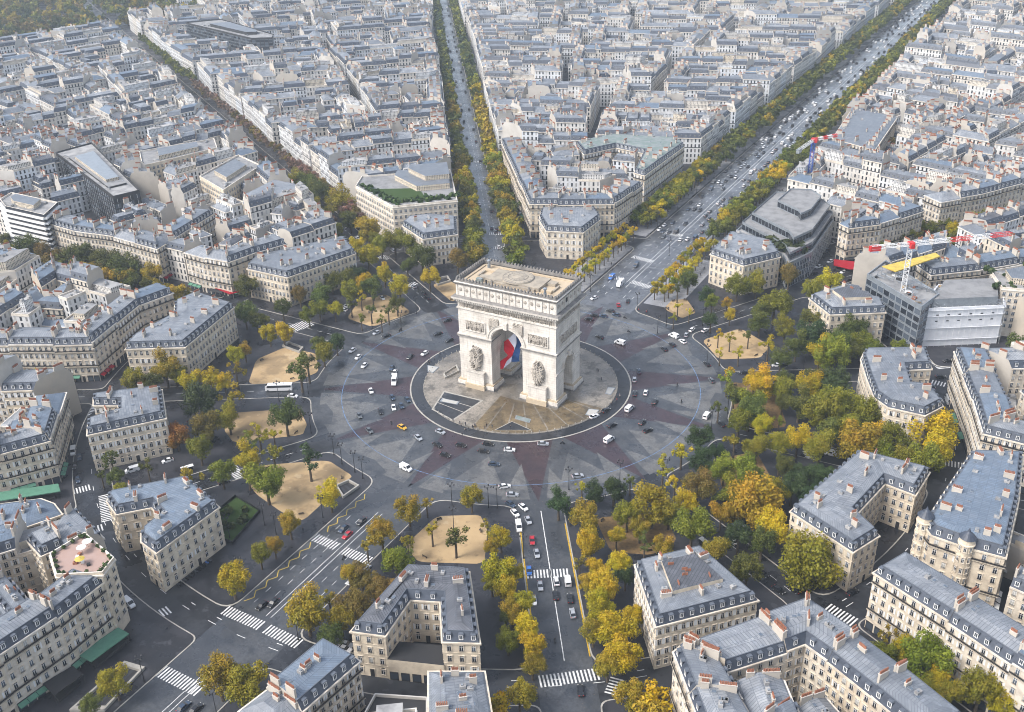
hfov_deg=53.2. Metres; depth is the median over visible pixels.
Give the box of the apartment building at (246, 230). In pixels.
[222,223,250,240]
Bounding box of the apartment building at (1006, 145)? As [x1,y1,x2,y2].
[994,133,1023,156]
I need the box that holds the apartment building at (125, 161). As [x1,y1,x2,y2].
[114,151,145,172]
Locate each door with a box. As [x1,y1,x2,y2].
[135,454,140,461]
[197,557,201,565]
[369,668,375,676]
[425,635,430,642]
[894,521,899,528]
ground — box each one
[73,232,965,708]
[225,281,785,563]
[410,341,631,441]
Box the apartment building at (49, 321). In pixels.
[41,310,64,327]
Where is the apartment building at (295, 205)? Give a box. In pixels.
[284,193,304,215]
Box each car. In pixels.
[72,462,77,468]
[75,475,80,483]
[161,457,173,463]
[176,700,191,711]
[189,702,203,711]
[255,600,268,610]
[267,597,278,607]
[287,393,297,397]
[338,524,348,532]
[338,640,352,647]
[338,644,352,652]
[341,530,352,539]
[345,634,352,641]
[348,347,355,352]
[354,354,361,359]
[356,412,361,418]
[356,516,366,525]
[365,427,372,433]
[398,402,404,408]
[404,396,410,402]
[414,434,422,440]
[420,350,428,355]
[432,441,442,446]
[433,331,442,335]
[435,428,445,434]
[439,451,450,457]
[445,337,453,342]
[455,442,466,447]
[477,448,489,453]
[482,441,493,446]
[488,461,499,466]
[498,483,510,488]
[504,447,514,451]
[505,500,515,507]
[506,491,518,496]
[510,508,519,516]
[518,503,528,510]
[524,515,531,524]
[526,565,531,575]
[529,536,534,544]
[533,548,539,557]
[537,441,548,445]
[537,580,543,590]
[552,590,558,599]
[553,576,559,585]
[566,593,572,603]
[569,608,575,618]
[571,473,583,478]
[577,684,583,696]
[584,317,593,320]
[589,414,598,418]
[601,407,610,412]
[607,422,616,427]
[638,419,645,424]
[642,427,652,433]
[718,421,725,426]
[740,370,749,374]
[761,570,768,577]
[772,584,785,594]
[788,585,801,594]
[846,588,858,596]
[935,374,945,378]
[943,358,951,362]
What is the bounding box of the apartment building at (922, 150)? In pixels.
[905,138,928,157]
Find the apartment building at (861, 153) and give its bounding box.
[858,144,878,158]
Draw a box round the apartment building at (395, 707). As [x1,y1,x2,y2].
[376,703,417,711]
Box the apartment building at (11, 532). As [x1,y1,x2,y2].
[0,509,28,597]
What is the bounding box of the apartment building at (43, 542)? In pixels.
[25,516,61,588]
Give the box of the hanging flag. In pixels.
[500,334,520,368]
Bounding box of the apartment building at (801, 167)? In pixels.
[788,161,814,177]
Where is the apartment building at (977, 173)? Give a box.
[951,160,989,180]
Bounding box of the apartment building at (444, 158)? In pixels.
[417,153,450,170]
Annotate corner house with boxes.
[48,532,129,629]
[575,130,684,201]
[832,105,896,151]
[910,446,1023,609]
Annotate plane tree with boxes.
[0,232,12,243]
[10,232,39,252]
[33,239,51,256]
[50,247,69,261]
[60,241,95,263]
[78,692,103,711]
[87,247,123,278]
[95,661,132,700]
[104,251,141,284]
[105,466,124,485]
[113,482,126,488]
[119,365,146,388]
[140,261,162,280]
[144,372,163,386]
[148,346,180,388]
[164,365,187,388]
[169,284,182,300]
[177,369,201,389]
[185,434,213,465]
[196,649,242,701]
[198,365,219,391]
[207,459,237,488]
[213,371,233,395]
[214,398,238,434]
[216,558,251,599]
[224,659,271,707]
[226,345,245,366]
[232,437,262,467]
[233,274,259,301]
[234,300,258,329]
[236,340,251,362]
[243,461,287,504]
[246,310,263,331]
[250,541,273,569]
[258,323,277,346]
[260,313,270,325]
[265,536,283,558]
[266,397,305,436]
[273,297,292,319]
[275,321,294,345]
[277,509,300,539]
[284,581,332,636]
[288,166,305,183]
[290,283,307,307]
[295,170,322,188]
[298,305,316,327]
[307,178,330,205]
[308,299,327,321]
[309,281,331,302]
[309,336,325,356]
[314,341,333,366]
[314,476,340,512]
[316,621,343,644]
[317,202,333,212]
[323,270,339,293]
[324,181,356,212]
[327,300,343,321]
[327,604,356,634]
[328,332,345,355]
[330,585,373,624]
[334,267,357,284]
[336,222,344,236]
[338,211,357,232]
[339,563,358,590]
[340,279,363,305]
[348,560,371,591]
[349,236,364,257]
[350,265,366,275]
[353,215,380,243]
[355,271,372,296]
[357,243,382,271]
[357,570,387,598]
[359,274,383,300]
[365,515,397,550]
[365,574,393,600]
[368,230,378,242]
[371,233,388,258]
[377,265,393,287]
[380,545,415,576]
[381,227,405,256]
[388,273,409,297]
[388,292,405,316]
[393,494,420,526]
[396,226,415,253]
[400,257,414,276]
[409,242,435,271]
[420,265,440,292]
[448,247,469,273]
[459,482,483,512]
[481,551,517,587]
[481,572,499,596]
[483,537,500,554]
[486,523,512,553]
[492,573,518,599]
[495,624,520,655]
[498,596,524,628]
[499,607,510,626]
[503,676,537,711]
[506,563,524,587]
[511,590,535,612]
[513,609,538,641]
[517,630,547,658]
[520,652,547,680]
[545,483,571,520]
[568,496,598,531]
[576,533,582,554]
[577,572,593,597]
[578,524,604,563]
[578,615,602,647]
[583,586,615,618]
[584,476,603,508]
[585,556,603,574]
[588,563,620,598]
[593,609,641,644]
[593,647,619,682]
[603,476,628,506]
[603,631,644,675]
[605,549,632,580]
[607,525,626,550]
[611,499,638,532]
[611,677,643,711]
[613,568,634,590]
[621,603,642,625]
[628,514,650,543]
[630,479,676,528]
[652,532,674,553]
[658,502,679,529]
[670,505,717,546]
[672,486,699,511]
[678,268,698,294]
[680,465,719,505]
[684,424,714,446]
[686,445,714,471]
[698,285,715,307]
[701,311,718,331]
[702,536,731,559]
[704,293,719,312]
[708,500,735,529]
[709,443,725,461]
[709,450,735,486]
[715,471,749,507]
[721,296,732,310]
[723,382,744,410]
[723,470,785,531]
[724,271,751,301]
[724,307,735,325]
[724,519,752,554]
[726,407,752,436]
[729,551,764,585]
[732,451,764,485]
[736,395,767,431]
[738,387,767,404]
[741,434,770,460]
[742,367,762,393]
[743,267,765,298]
[747,308,770,336]
[748,362,776,398]
[748,524,779,561]
[750,298,775,315]
[750,412,773,435]
[754,504,789,544]
[757,288,794,323]
[761,473,791,499]
[765,431,795,459]
[769,345,792,372]
[770,375,795,396]
[771,312,796,342]
[774,367,795,388]
[775,393,790,415]
[775,454,798,480]
[777,528,847,592]
[778,261,800,290]
[779,471,808,506]
[783,327,810,361]
[784,422,814,457]
[785,382,814,422]
[789,463,814,484]
[793,483,816,499]
[794,370,823,397]
[795,319,832,354]
[799,306,820,325]
[801,277,823,296]
[801,389,844,430]
[802,427,836,464]
[803,368,829,394]
[805,331,831,368]
[805,463,834,486]
[811,332,851,370]
[815,416,842,446]
[817,266,844,288]
[819,365,851,390]
[819,384,857,418]
[827,327,853,363]
[833,417,881,458]
[835,311,871,338]
[837,413,861,440]
[846,340,864,364]
[849,394,882,426]
[850,330,873,357]
[858,420,887,450]
[861,336,883,349]
[870,640,899,659]
[871,438,895,457]
[880,419,911,453]
[890,338,909,346]
[890,443,914,460]
[892,631,914,661]
[899,627,957,680]
[905,407,959,448]
[905,440,945,471]
[918,670,937,690]
[921,432,954,470]
[923,663,953,695]
[936,678,965,702]
[945,220,960,232]
[956,664,1003,711]
[985,682,1017,711]
[1005,331,1023,346]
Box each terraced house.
[0,322,14,354]
[0,424,60,489]
[0,456,10,491]
[0,589,70,711]
[0,656,18,711]
[7,321,61,369]
[21,398,68,481]
[31,569,114,669]
[34,392,75,454]
[50,209,63,248]
[52,321,100,381]
[54,208,86,259]
[72,217,101,263]
[78,306,124,380]
[92,216,128,255]
[101,289,144,358]
[113,224,140,269]
[119,283,174,327]
[134,223,163,282]
[155,230,176,282]
[157,218,192,238]
[177,208,216,247]
[183,245,212,293]
[205,243,232,296]
[226,236,256,298]
[237,680,300,711]
[245,233,287,254]
[266,638,365,711]
[500,136,523,164]
[504,139,527,174]
[508,147,532,192]
[512,157,537,200]
[516,166,540,213]
[519,172,544,225]
[525,181,547,237]
[529,186,564,237]
[558,188,585,206]
[584,188,614,236]
[601,185,621,233]
[604,178,632,232]
[621,179,642,223]
[668,638,743,711]
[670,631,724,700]
[686,678,748,711]
[699,607,787,681]
[764,591,807,701]
[797,592,859,703]
[823,627,903,711]
[835,202,865,252]
[835,213,859,259]
[844,206,880,260]
[851,201,880,212]
[864,552,976,670]
[868,658,959,711]
[873,205,899,245]
[884,201,924,245]
[915,249,980,288]
[922,186,960,235]
[942,588,1023,711]
[944,177,980,222]
[946,347,996,412]
[951,362,1007,444]
[963,385,1015,457]
[966,176,1001,213]
[971,244,1018,278]
[979,410,1023,494]
[986,168,1021,207]
[1000,643,1023,711]
[1006,170,1023,201]
[1010,248,1023,264]
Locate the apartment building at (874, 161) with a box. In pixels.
[860,145,890,190]
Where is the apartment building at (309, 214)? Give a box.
[304,203,336,223]
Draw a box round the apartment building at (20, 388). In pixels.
[1,362,81,416]
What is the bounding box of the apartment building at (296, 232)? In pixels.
[277,218,315,247]
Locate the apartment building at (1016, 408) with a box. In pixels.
[1014,399,1021,419]
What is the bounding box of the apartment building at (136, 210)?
[122,197,147,217]
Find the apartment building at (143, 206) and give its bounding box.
[133,204,149,214]
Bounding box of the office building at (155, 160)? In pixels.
[139,138,216,181]
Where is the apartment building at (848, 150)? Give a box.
[841,144,858,156]
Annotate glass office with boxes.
[56,142,141,221]
[185,19,274,52]
[736,188,833,288]
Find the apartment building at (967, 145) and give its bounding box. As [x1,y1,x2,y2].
[962,139,973,153]
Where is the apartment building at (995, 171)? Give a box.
[990,164,1003,175]
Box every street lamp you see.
[134,654,144,681]
[207,688,216,711]
[222,514,230,537]
[317,494,323,517]
[519,533,526,558]
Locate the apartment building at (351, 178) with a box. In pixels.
[343,164,384,205]
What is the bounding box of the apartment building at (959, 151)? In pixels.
[942,137,965,160]
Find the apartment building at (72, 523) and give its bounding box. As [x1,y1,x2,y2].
[56,501,106,549]
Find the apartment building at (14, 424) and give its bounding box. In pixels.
[5,415,22,431]
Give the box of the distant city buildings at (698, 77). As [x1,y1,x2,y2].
[0,0,1023,194]
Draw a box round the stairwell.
[443,365,459,378]
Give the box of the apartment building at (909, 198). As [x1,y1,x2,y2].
[903,193,917,203]
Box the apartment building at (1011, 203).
[1007,200,1023,227]
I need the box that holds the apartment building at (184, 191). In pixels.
[170,176,197,217]
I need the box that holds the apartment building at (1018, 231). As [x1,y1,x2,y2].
[1006,225,1023,237]
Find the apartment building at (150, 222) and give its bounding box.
[131,213,161,233]
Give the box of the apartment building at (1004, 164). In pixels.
[991,160,1005,169]
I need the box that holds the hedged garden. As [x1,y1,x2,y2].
[219,494,259,543]
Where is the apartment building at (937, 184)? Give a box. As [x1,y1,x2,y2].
[929,173,969,191]
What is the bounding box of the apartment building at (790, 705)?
[764,698,799,711]
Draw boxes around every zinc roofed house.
[0,493,63,528]
[427,666,492,711]
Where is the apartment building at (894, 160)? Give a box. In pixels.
[878,144,899,168]
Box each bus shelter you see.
[180,463,193,469]
[699,536,707,545]
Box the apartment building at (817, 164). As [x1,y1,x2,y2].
[811,156,821,171]
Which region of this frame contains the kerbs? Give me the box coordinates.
[0,1,1023,711]
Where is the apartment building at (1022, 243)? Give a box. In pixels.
[1016,235,1023,248]
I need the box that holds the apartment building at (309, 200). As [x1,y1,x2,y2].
[300,196,322,216]
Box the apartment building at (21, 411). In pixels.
[0,405,29,432]
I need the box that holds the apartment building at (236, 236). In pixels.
[219,228,244,249]
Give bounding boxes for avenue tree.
[40,252,50,263]
[55,253,67,263]
[102,267,116,280]
[112,268,134,283]
[122,270,139,288]
[139,277,152,286]
[152,277,162,284]
[174,283,191,299]
[288,158,301,168]
[292,160,304,171]
[298,164,312,172]
[303,167,311,174]
[311,171,318,177]
[339,198,356,212]
[348,204,360,212]
[354,211,367,227]
[450,149,473,167]
[451,152,470,168]
[452,160,464,174]
[453,165,472,179]
[453,170,473,187]
[454,157,470,171]
[457,193,478,202]
[458,174,476,189]
[458,178,477,192]
[458,191,467,200]
[458,198,478,214]
[458,206,481,224]
[459,184,475,196]
[461,233,479,252]
[461,233,484,244]
[462,200,478,215]
[462,209,483,223]
[462,227,483,242]
[463,206,473,215]
[463,214,482,227]
[464,240,490,264]
[465,224,485,233]
[465,240,484,262]
[482,151,502,165]
[484,168,505,186]
[486,153,503,163]
[486,161,505,173]
[486,163,507,178]
[487,170,510,183]
[487,188,510,206]
[488,175,511,188]
[490,183,515,199]
[490,690,511,711]
[493,190,514,204]
[495,197,520,213]
[496,199,518,214]
[496,205,516,219]
[498,201,516,211]
[498,214,519,230]
[499,215,523,231]
[501,217,518,229]
[501,224,524,243]
[501,236,523,254]
[503,224,523,243]
[505,239,529,264]
[506,231,525,251]
[563,268,575,274]
[571,264,577,270]
[574,259,581,272]
[579,256,586,271]
[581,264,587,281]
[583,264,593,277]
[584,250,590,257]
[587,248,596,259]
[588,258,601,273]
[594,242,603,257]
[596,254,604,269]
[599,251,610,265]
[600,236,605,250]
[604,247,611,254]
[605,235,610,246]
[608,241,615,257]
[609,231,616,240]
[615,240,622,253]
[617,226,623,233]
[617,234,626,250]
[620,222,629,233]
[622,232,629,245]
[626,230,633,243]
[629,226,637,240]
[630,209,640,226]
[630,700,664,711]
[635,677,674,711]
[636,204,646,213]
[638,211,655,227]
[642,198,655,205]
[642,203,652,213]
[642,208,659,224]
[648,196,656,204]
[648,201,667,221]
[650,287,658,299]
[651,193,659,200]
[651,278,663,294]
[655,195,673,209]
[655,198,667,217]
[656,190,667,199]
[657,187,670,192]
[658,275,666,282]
[659,284,667,301]
[662,181,673,189]
[663,191,679,208]
[664,191,676,211]
[664,266,674,282]
[664,270,671,282]
[666,283,674,297]
[667,264,679,270]
[669,276,677,293]
[671,184,684,201]
[671,189,682,205]
[672,177,683,183]
[673,261,681,271]
[674,172,688,181]
[676,183,688,199]
[676,255,686,268]
[678,254,689,264]
[680,180,691,196]
[681,249,692,264]
[682,168,693,175]
[682,262,694,271]
[687,175,694,190]
[687,259,697,266]
[691,159,700,170]
[692,171,702,188]
[692,241,701,255]
[692,256,702,270]
[694,169,703,185]
[695,238,704,249]
[695,251,702,265]
[697,156,707,166]
[698,164,711,179]
[698,246,704,263]
[699,167,707,182]
[700,152,710,159]
[701,162,713,176]
[703,150,713,158]
[704,239,713,255]
[704,246,709,259]
[705,219,722,238]
[708,218,722,232]
[709,238,718,247]
[712,152,721,169]
[712,160,718,169]
[717,208,729,219]
[717,220,732,236]
[719,152,725,166]
[720,144,734,161]
[720,215,731,234]
[723,200,739,207]
[723,204,735,213]
[728,196,741,204]
[728,209,740,229]
[729,215,740,230]
[732,191,747,202]
[735,206,745,225]
[737,203,749,222]
[742,205,752,219]
[743,197,756,216]
[744,185,753,193]
[745,194,754,203]
[746,180,760,188]
[751,188,763,206]
[751,190,760,206]
[752,187,770,203]
[754,183,769,199]
[757,171,773,179]
[759,173,767,182]
[760,179,774,193]
[766,176,778,190]
[768,164,776,172]
[768,170,781,187]
[772,164,785,182]
[775,151,791,162]
[775,169,786,184]
[778,162,789,179]
[780,160,793,171]
[782,143,794,151]
[785,152,799,169]
[788,151,807,166]
[794,147,809,157]
[797,140,812,151]
[913,228,924,237]
[921,220,934,236]
[925,220,942,233]
[943,217,951,225]
[949,229,957,245]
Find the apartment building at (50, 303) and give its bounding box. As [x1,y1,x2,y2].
[37,289,64,318]
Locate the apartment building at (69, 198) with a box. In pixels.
[49,184,83,216]
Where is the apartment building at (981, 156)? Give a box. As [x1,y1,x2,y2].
[962,148,990,162]
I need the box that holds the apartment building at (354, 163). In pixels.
[337,156,366,192]
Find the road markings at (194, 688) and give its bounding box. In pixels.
[74,0,1022,711]
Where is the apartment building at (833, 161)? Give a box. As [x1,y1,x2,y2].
[813,146,842,175]
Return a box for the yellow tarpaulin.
[881,253,939,275]
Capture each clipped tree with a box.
[167,421,191,450]
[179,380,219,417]
[188,410,221,439]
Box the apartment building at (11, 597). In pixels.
[0,568,27,611]
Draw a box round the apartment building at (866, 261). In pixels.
[851,239,905,290]
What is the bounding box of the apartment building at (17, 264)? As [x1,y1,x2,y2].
[0,248,41,292]
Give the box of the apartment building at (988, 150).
[968,140,995,156]
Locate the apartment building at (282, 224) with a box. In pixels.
[272,214,304,235]
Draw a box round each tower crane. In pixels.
[796,133,837,172]
[868,231,1012,291]
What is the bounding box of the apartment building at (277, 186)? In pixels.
[242,179,296,214]
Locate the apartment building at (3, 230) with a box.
[0,193,8,234]
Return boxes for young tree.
[95,470,104,488]
[101,450,119,469]
[138,457,153,481]
[180,466,205,480]
[215,381,244,405]
[226,360,246,389]
[240,429,258,451]
[240,465,251,490]
[247,421,268,451]
[260,444,283,468]
[265,429,282,444]
[285,355,306,392]
[298,350,320,383]
[299,442,321,481]
[321,589,334,616]
[346,298,357,317]
[356,290,365,310]
[358,313,365,330]
[360,536,372,561]
[365,304,376,323]
[368,289,377,304]
[376,261,386,274]
[376,314,386,332]
[380,305,394,324]
[399,535,414,556]
[421,498,434,517]
[425,520,437,546]
[445,525,469,558]
[480,518,493,539]
[573,556,588,580]
[574,481,587,500]
[623,474,634,495]
[637,530,654,557]
[656,453,674,485]
[665,474,685,498]
[668,312,676,328]
[671,283,679,302]
[671,443,694,469]
[673,303,682,317]
[710,400,727,423]
[711,495,719,501]
[714,328,723,347]
[715,347,722,365]
[718,370,732,396]
[722,433,746,459]
[724,366,734,385]
[725,331,736,351]
[732,345,743,366]
[742,330,750,348]
[758,334,774,360]
[773,415,785,433]
[877,624,898,644]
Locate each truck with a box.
[391,373,397,385]
[616,278,623,286]
[944,393,949,404]
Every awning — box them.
[0,484,61,502]
[43,666,85,704]
[80,628,130,669]
[215,288,241,298]
[833,259,854,273]
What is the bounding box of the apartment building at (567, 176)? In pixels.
[547,161,581,192]
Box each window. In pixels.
[0,403,5,408]
[0,553,8,560]
[0,678,6,688]
[1,481,6,487]
[2,393,9,397]
[2,561,9,568]
[2,652,9,661]
[2,687,10,698]
[5,400,11,405]
[5,462,10,469]
[5,569,11,576]
[6,661,12,671]
[6,698,13,707]
[7,471,14,476]
[9,392,15,397]
[9,479,16,485]
[9,551,15,557]
[9,671,16,680]
[10,558,19,565]
[11,400,17,405]
[12,460,20,466]
[12,645,18,654]
[12,680,19,689]
[13,566,21,573]
[15,392,21,397]
[15,468,22,474]
[15,574,24,581]
[15,655,22,664]
[15,690,22,699]
[17,400,23,405]
[18,582,26,589]
[18,664,25,674]
[21,392,28,397]
[21,639,28,648]
[21,674,28,682]
[22,458,27,464]
[22,555,28,562]
[23,466,30,472]
[24,563,31,570]
[25,648,31,658]
[25,683,31,692]
[27,571,33,578]
[28,392,34,397]
[28,658,35,667]
[29,579,35,585]
[30,632,39,642]
[31,667,37,677]
[33,642,41,651]
[33,676,41,686]
[34,472,41,478]
[35,445,42,451]
[37,454,45,459]
[37,651,43,661]
[40,462,47,467]
[40,661,47,670]
[41,626,46,635]
[42,470,49,476]
[43,635,50,645]
[43,670,50,680]
[45,451,53,457]
[46,562,51,569]
[46,645,53,654]
[48,460,55,465]
[49,654,55,663]
[50,620,55,629]
[51,467,56,473]
[52,629,59,639]
[52,664,58,673]
[55,639,62,648]
[58,648,64,657]
[59,617,65,624]
[61,658,67,667]
[62,626,67,634]
[64,633,70,643]
[67,610,72,618]
[67,642,72,652]
[69,619,76,628]
[70,651,75,660]
[72,627,78,636]
[74,636,81,646]
[75,605,80,612]
[77,613,83,621]
[78,646,83,654]
[79,621,85,630]
[82,629,88,638]
[83,598,88,606]
[85,606,90,615]
[85,640,90,647]
[87,615,93,624]
[89,436,96,442]
[90,592,95,599]
[90,623,95,633]
[91,445,98,450]
[92,633,98,641]
[93,453,100,459]
[93,601,98,609]
[94,408,100,412]
[95,609,100,618]
[97,435,103,440]
[97,617,102,626]
[99,443,106,449]
[100,594,105,603]
[100,627,105,635]
[102,603,107,612]
[104,612,110,621]
[105,572,110,581]
[107,441,113,447]
[107,580,112,589]
[107,620,112,629]
[109,588,114,598]
[111,564,115,573]
[112,597,116,606]
[113,431,119,437]
[113,572,117,582]
[114,605,118,614]
[115,440,121,445]
[115,581,120,590]
[117,448,123,454]
[120,429,127,435]
[120,515,126,521]
[123,524,128,530]
[124,446,131,452]
[124,533,131,539]
[127,542,132,548]
[128,428,135,433]
[130,436,137,442]
[132,445,139,450]
[132,512,138,519]
[134,522,141,528]
[136,426,143,432]
[138,435,144,440]
[140,443,146,449]
[143,510,151,516]
[144,424,150,430]
[146,433,152,438]
[151,423,158,428]
[153,431,160,437]
[155,440,161,445]
[159,421,166,427]
[159,550,164,559]
[162,560,166,568]
[163,569,168,577]
[166,579,170,587]
[167,544,172,553]
[170,554,174,562]
[171,563,177,571]
[174,573,178,581]
[175,539,181,547]
[178,548,182,556]
[179,557,184,565]
[182,567,186,575]
[183,533,188,541]
[185,542,190,550]
[187,552,192,559]
[189,561,193,569]
[194,546,200,554]
[200,531,205,539]
[229,309,237,339]
[312,703,316,711]
[318,695,325,704]
[325,689,332,698]
[328,699,332,707]
[334,692,340,701]
[335,700,341,710]
[341,686,347,695]
[343,694,348,703]
[344,702,349,711]
[345,256,356,280]
[347,671,353,680]
[348,680,354,689]
[349,688,354,697]
[351,696,355,706]
[353,664,359,673]
[354,634,360,641]
[355,644,361,651]
[356,190,393,233]
[356,682,362,692]
[357,655,362,662]
[357,691,363,700]
[358,700,364,709]
[365,636,371,643]
[367,646,372,653]
[368,656,373,663]
[377,637,382,644]
[378,647,383,654]
[379,658,384,665]
[380,668,386,675]
[401,611,405,620]
[412,602,418,609]
[413,612,419,619]
[413,623,421,629]
[415,632,420,639]
[421,603,429,610]
[423,613,429,620]
[424,623,429,630]
[432,614,439,620]
[433,604,438,610]
[433,624,439,630]
[435,633,440,640]
[446,644,451,651]
[446,655,452,661]
[458,645,464,651]
[459,655,464,662]
[470,645,476,652]
[470,666,478,670]
[471,656,476,662]
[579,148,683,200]
[655,638,663,645]
[655,648,662,656]
[655,658,660,666]
[656,628,663,635]
[663,636,670,643]
[663,646,670,653]
[663,656,668,664]
[665,625,670,633]
[672,623,679,631]
[672,634,677,641]
[679,632,686,639]
[680,621,687,629]
[688,620,695,627]
[695,618,703,625]
[696,627,701,634]
[702,626,709,633]
[703,615,710,623]
[711,613,718,621]
[711,623,716,631]
[718,622,725,629]
[719,611,726,619]
[725,620,732,627]
[726,610,734,617]
[733,618,740,624]
[734,607,741,615]
[736,670,741,677]
[741,616,748,622]
[742,606,749,613]
[748,614,755,619]
[750,603,755,611]
[757,663,762,670]
[768,660,773,666]
[778,656,783,663]
[784,669,791,677]
[786,659,792,668]
[787,651,794,658]
[790,685,798,693]
[792,675,799,683]
[793,666,800,674]
[794,656,802,664]
[797,519,802,526]
[797,648,802,655]
[799,685,804,693]
[800,675,806,685]
[802,666,807,676]
[803,656,809,666]
[804,648,810,656]
[808,681,813,691]
[809,671,814,681]
[810,661,816,671]
[812,653,817,661]
[816,677,822,687]
[818,667,824,677]
[819,658,825,667]
[825,673,831,683]
[825,683,829,693]
[827,665,832,674]
[830,688,836,699]
[831,679,838,690]
[834,671,839,680]
[837,694,843,705]
[837,703,842,711]
[838,546,843,554]
[839,685,845,695]
[841,579,846,587]
[841,677,846,685]
[844,560,849,568]
[845,700,850,711]
[846,550,850,559]
[846,691,852,701]
[848,682,853,691]
[853,696,860,707]
[855,689,861,697]
[861,702,867,711]
[863,694,868,703]
[866,278,871,286]
[867,611,874,619]
[870,593,877,602]
[870,602,875,610]
[871,700,877,709]
[872,282,876,289]
[872,585,879,593]
[876,617,881,625]
[877,285,882,293]
[877,608,884,616]
[878,121,895,150]
[880,513,885,520]
[880,599,885,608]
[881,590,888,599]
[882,296,887,303]
[882,504,886,511]
[883,289,888,296]
[883,327,889,335]
[883,495,888,502]
[884,320,890,328]
[885,486,890,493]
[886,314,891,321]
[886,613,893,622]
[887,307,892,314]
[887,410,894,416]
[888,299,893,307]
[888,516,892,523]
[888,605,895,614]
[889,292,894,300]
[889,331,894,338]
[889,507,894,514]
[890,324,896,332]
[890,597,896,605]
[891,498,896,505]
[891,587,898,596]
[892,317,897,325]
[893,310,898,318]
[893,489,897,496]
[894,303,899,311]
[895,296,900,304]
[895,619,902,628]
[896,328,902,336]
[896,510,902,517]
[897,611,904,620]
[898,321,903,329]
[898,501,903,508]
[899,314,904,322]
[899,602,906,611]
[900,307,905,315]
[900,492,905,499]
[901,299,907,308]
[902,332,908,340]
[902,522,907,529]
[902,594,906,601]
[903,413,908,419]
[904,325,909,333]
[904,513,909,520]
[904,625,911,634]
[905,318,910,326]
[906,310,912,319]
[906,504,911,511]
[906,617,913,626]
[907,495,913,502]
[908,303,913,311]
[908,608,915,617]
[909,336,914,343]
[909,371,940,411]
[910,329,916,337]
[910,600,916,607]
[911,321,917,330]
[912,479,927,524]
[913,314,918,322]
[914,307,920,315]
[916,544,921,551]
[916,622,922,630]
[917,614,925,623]
[918,534,923,541]
[919,605,926,614]
[927,620,934,629]
[929,557,935,565]
[929,611,936,620]
[931,547,937,555]
[933,538,939,546]
[935,312,993,321]
[936,626,944,636]
[939,619,945,626]
[940,561,946,569]
[942,551,948,559]
[944,542,950,550]
[946,634,954,643]
[949,627,954,634]
[950,669,958,676]
[952,659,960,668]
[954,650,962,659]
[956,641,964,650]
[957,567,962,574]
[958,633,966,642]
[960,556,965,563]
[965,656,971,666]
[967,649,973,657]
[968,639,976,648]
[974,582,980,588]
[976,572,982,580]
[977,655,985,665]
[978,563,985,570]
[979,647,987,656]
[980,553,987,560]
[981,443,986,449]
[984,595,991,602]
[987,585,993,593]
[987,662,996,672]
[989,576,995,584]
[991,566,998,574]
[991,655,996,663]
[993,557,1000,564]
[996,678,1004,688]
[998,670,1007,679]
[1000,661,1009,671]
[1003,441,1011,446]
[1006,606,1013,615]
[1008,597,1015,606]
[1008,685,1015,695]
[1010,590,1017,597]
[1011,677,1018,686]
[1013,667,1020,676]
[1017,611,1023,620]
[1018,702,1023,711]
[1019,602,1023,610]
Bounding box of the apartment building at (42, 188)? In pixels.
[31,175,54,200]
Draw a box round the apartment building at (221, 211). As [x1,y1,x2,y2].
[210,198,231,221]
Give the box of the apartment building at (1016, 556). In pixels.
[1003,531,1023,579]
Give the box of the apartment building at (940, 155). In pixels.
[913,152,948,162]
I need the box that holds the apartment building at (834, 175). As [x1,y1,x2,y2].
[811,171,845,183]
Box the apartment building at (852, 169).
[840,149,862,185]
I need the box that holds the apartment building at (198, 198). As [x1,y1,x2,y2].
[181,193,213,214]
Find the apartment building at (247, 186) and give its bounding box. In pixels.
[240,176,262,200]
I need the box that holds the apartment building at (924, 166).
[912,153,959,174]
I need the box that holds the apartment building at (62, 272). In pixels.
[52,255,70,286]
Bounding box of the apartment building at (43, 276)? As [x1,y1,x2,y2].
[31,252,57,295]
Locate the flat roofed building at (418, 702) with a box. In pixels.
[365,693,426,711]
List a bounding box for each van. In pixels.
[70,445,76,455]
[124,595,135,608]
[125,464,139,473]
[399,461,412,471]
[515,519,521,531]
[564,575,571,586]
[603,434,614,443]
[608,273,614,279]
[614,338,625,344]
[624,404,633,411]
[633,261,638,267]
[668,332,678,338]
[672,228,678,233]
[702,411,710,419]
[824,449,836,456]
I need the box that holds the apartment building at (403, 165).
[398,157,420,169]
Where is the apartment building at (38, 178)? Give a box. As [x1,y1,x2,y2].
[32,168,47,183]
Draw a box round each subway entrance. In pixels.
[282,341,303,352]
[337,479,359,498]
[435,275,450,285]
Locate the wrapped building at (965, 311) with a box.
[922,277,1008,346]
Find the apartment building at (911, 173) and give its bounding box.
[900,166,927,182]
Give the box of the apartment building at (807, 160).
[804,158,817,170]
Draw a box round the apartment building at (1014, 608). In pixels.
[1003,563,1023,625]
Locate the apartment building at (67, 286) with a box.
[52,278,72,292]
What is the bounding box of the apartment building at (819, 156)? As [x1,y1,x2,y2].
[808,146,824,171]
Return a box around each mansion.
[86,382,172,470]
[106,472,225,591]
[124,289,238,379]
[246,233,357,305]
[349,562,481,683]
[402,213,457,264]
[539,203,600,259]
[633,545,759,668]
[708,230,780,294]
[787,448,930,591]
[807,281,886,343]
[856,343,943,449]
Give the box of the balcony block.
[0,192,60,256]
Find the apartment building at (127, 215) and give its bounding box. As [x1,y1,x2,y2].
[109,207,134,228]
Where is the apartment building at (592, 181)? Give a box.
[578,171,615,192]
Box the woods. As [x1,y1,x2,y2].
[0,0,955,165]
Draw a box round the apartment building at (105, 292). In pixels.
[89,278,130,305]
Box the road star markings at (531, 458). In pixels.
[320,304,721,500]
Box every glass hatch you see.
[427,365,438,372]
[440,398,458,404]
[515,415,530,422]
[585,409,598,415]
[605,387,614,394]
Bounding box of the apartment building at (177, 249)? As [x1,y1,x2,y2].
[165,233,203,282]

